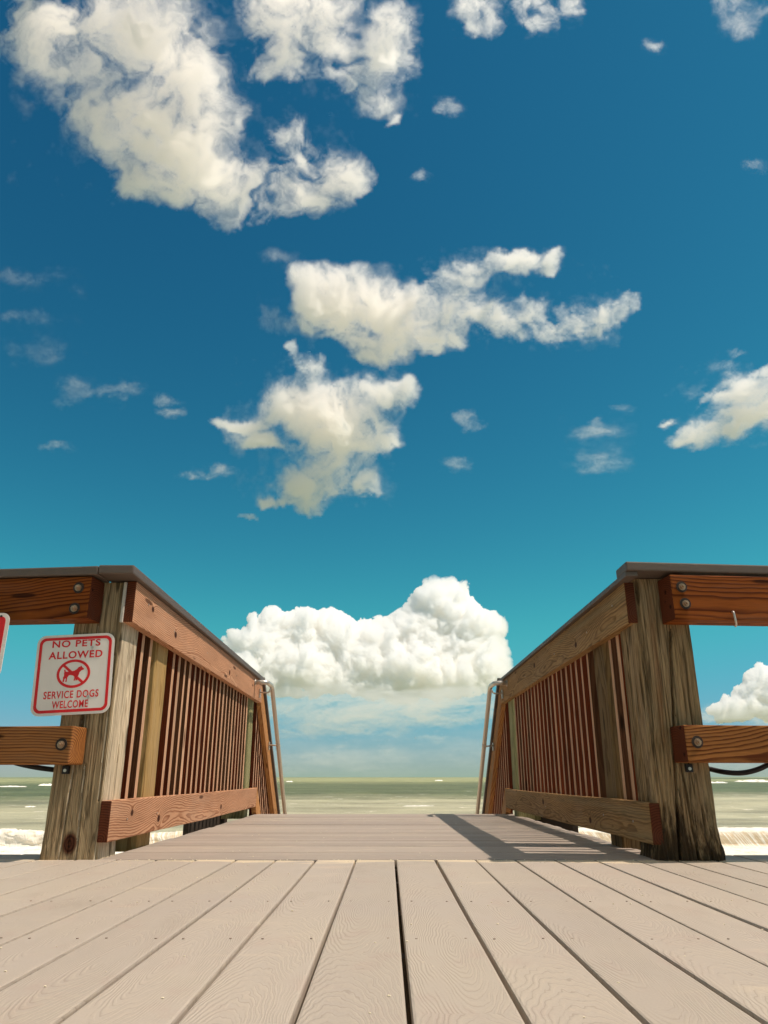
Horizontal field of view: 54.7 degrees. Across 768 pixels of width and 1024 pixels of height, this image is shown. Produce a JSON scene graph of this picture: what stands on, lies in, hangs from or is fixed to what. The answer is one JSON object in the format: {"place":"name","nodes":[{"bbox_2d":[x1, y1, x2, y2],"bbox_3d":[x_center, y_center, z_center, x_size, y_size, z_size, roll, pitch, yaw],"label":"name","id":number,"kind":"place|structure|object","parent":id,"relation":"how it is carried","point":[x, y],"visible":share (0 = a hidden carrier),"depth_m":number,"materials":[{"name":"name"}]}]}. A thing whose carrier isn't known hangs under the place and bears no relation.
{"place":"outdoors","nodes":[
{"label":"outdoors","id":0,"kind":"place"},
{"bbox_2d":[103,814,654,868],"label":"walkway","id":1,"kind":"structure","parent":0,"point":[475,837],"depth_m":3.51,"materials":[{"name":"beige wood"}]},
{"bbox_2d":[97,565,264,851],"bbox_3d":[-1.148,1.406,4.467,0.280,1.240,3.640,0,-20,0],"label":"walkway railing","id":2,"kind":"object","parent":1,"relation":"on","point":[195,694],"visible":0.83,"depth_m":3.79,"materials":[{"name":"brown wood"}]},
{"bbox_2d":[498,571,662,849],"bbox_3d":[1.105,1.420,4.459,0.282,1.222,3.625,0,-20,0],"label":"walkway railing","id":3,"kind":"object","parent":1,"relation":"on","point":[565,698],"visible":0.84,"depth_m":3.82,"materials":[{"name":"brown wood"}]},
{"bbox_2d":[0,854,767,1023],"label":"deck","id":4,"kind":"structure","parent":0,"point":[571,943],"depth_m":1.37,"materials":[{"name":"beige wood"}]},
{"bbox_2d":[0,566,137,860],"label":"deck railing","id":5,"kind":"object","parent":4,"relation":"on","point":[84,754],"visible":0.8,"depth_m":2.88,"materials":[{"name":"wood"}]},
{"bbox_2d":[0,613,9,672],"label":"red sign","id":6,"kind":"object","parent":5,"relation":"attached to","point":[4,621],"visible":1,"depth_m":2.86,"materials":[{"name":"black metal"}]},
{"bbox_2d":[15,765,53,771],"bbox_3d":[-1.453,0.992,2.954,0.463,0.110,0.097,5,-20,-13],"label":"hose","id":7,"kind":"object","parent":5,"relation":"attached to","point":[42,768],"visible":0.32,"depth_m":2.94,"materials":[{"name":"black rubber"}]},
{"bbox_2d":[31,633,114,715],"bbox_3d":[-1.226,0.638,2.927,0.305,0.313,0.007,-3,-20,-2],"label":"no pets sign","id":8,"kind":"object","parent":5,"relation":"attached to","point":[72,674],"visible":1,"depth_m":2.93,"materials":[{"name":"white metal"}]},
{"bbox_2d":[616,562,767,861],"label":"deck railing","id":9,"kind":"object","parent":4,"relation":"on","point":[678,746],"visible":0.89,"depth_m":2.91,"materials":[{"name":"wood"}]},
{"bbox_2d":[709,763,767,775],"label":"hose","id":10,"kind":"object","parent":9,"relation":"attached to","point":[764,766],"visible":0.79,"depth_m":2.91,"materials":[{"name":"black rubber"}]},
{"bbox_2d":[0,780,767,832],"bbox_3d":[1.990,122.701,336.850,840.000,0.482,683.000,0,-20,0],"label":"sea","id":11,"kind":"structure","parent":0,"point":[740,804],"depth_m":81.74,"materials":[{"name":"liquid"}]},
{"bbox_2d":[0,827,767,855],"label":"breaking wave","id":12,"kind":"object","parent":11,"relation":"on","point":[744,841],"visible":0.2,"depth_m":24.70,"materials":[{"name":"liquid"}]},
{"bbox_2d":[735,779,767,781],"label":"whitecap","id":13,"kind":"object","parent":11,"relation":"on","point":[755,780],"visible":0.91,"depth_m":368.64,"materials":[{"name":"white liquid"}]},
{"bbox_2d":[0,777,767,779],"bbox_3d":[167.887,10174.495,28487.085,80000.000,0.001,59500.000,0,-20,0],"label":"sea","id":14,"kind":"structure","parent":0,"point":[385,778],"depth_m":1466.39,"materials":[{"name":"liquid"}]},
{"bbox_2d":[0,0,767,776],"label":"sky","id":15,"kind":"structure","parent":0,"point":[379,337],"materials":[{"name":"blue"}]},
{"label":"beach","id":16,"kind":"structure","parent":0,"visible":0},
{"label":"stairs","id":17,"kind":"structure","parent":16,"relation":"on","visible":0},
{"bbox_2d":[249,677,280,815],"bbox_3d":[-1.132,3.665,7.337,0.200,3.583,3.321,0,-20,0],"label":"stair railing","id":18,"kind":"object","parent":17,"relation":"attached to","point":[263,779],"visible":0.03,"depth_m":6.55,"materials":[{"name":"brown wood"}]},
{"bbox_2d":[254,679,286,813],"bbox_3d":[-0.989,3.159,7.180,0.118,2.608,3.538,0,-20,0],"label":"handrail","id":19,"kind":"object","parent":18,"relation":"attached to","point":[273,701],"visible":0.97,"depth_m":6.54,"materials":[{"name":"grey metal"}]},
{"bbox_2d":[482,678,512,813],"bbox_3d":[1.072,3.668,7.325,0.200,3.583,3.321,0,-20,0],"label":"stair railing","id":20,"kind":"object","parent":17,"relation":"attached to","point":[499,780],"visible":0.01,"depth_m":6.54,"materials":[{"name":"brown wood"}]},
{"bbox_2d":[475,680,507,813],"bbox_3d":[0.931,3.161,7.167,0.118,2.608,3.538,0,-20,0],"label":"handrail","id":21,"kind":"object","parent":20,"relation":"attached to","point":[487,711],"visible":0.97,"depth_m":6.53,"materials":[{"name":"grey metal"}]}
]}

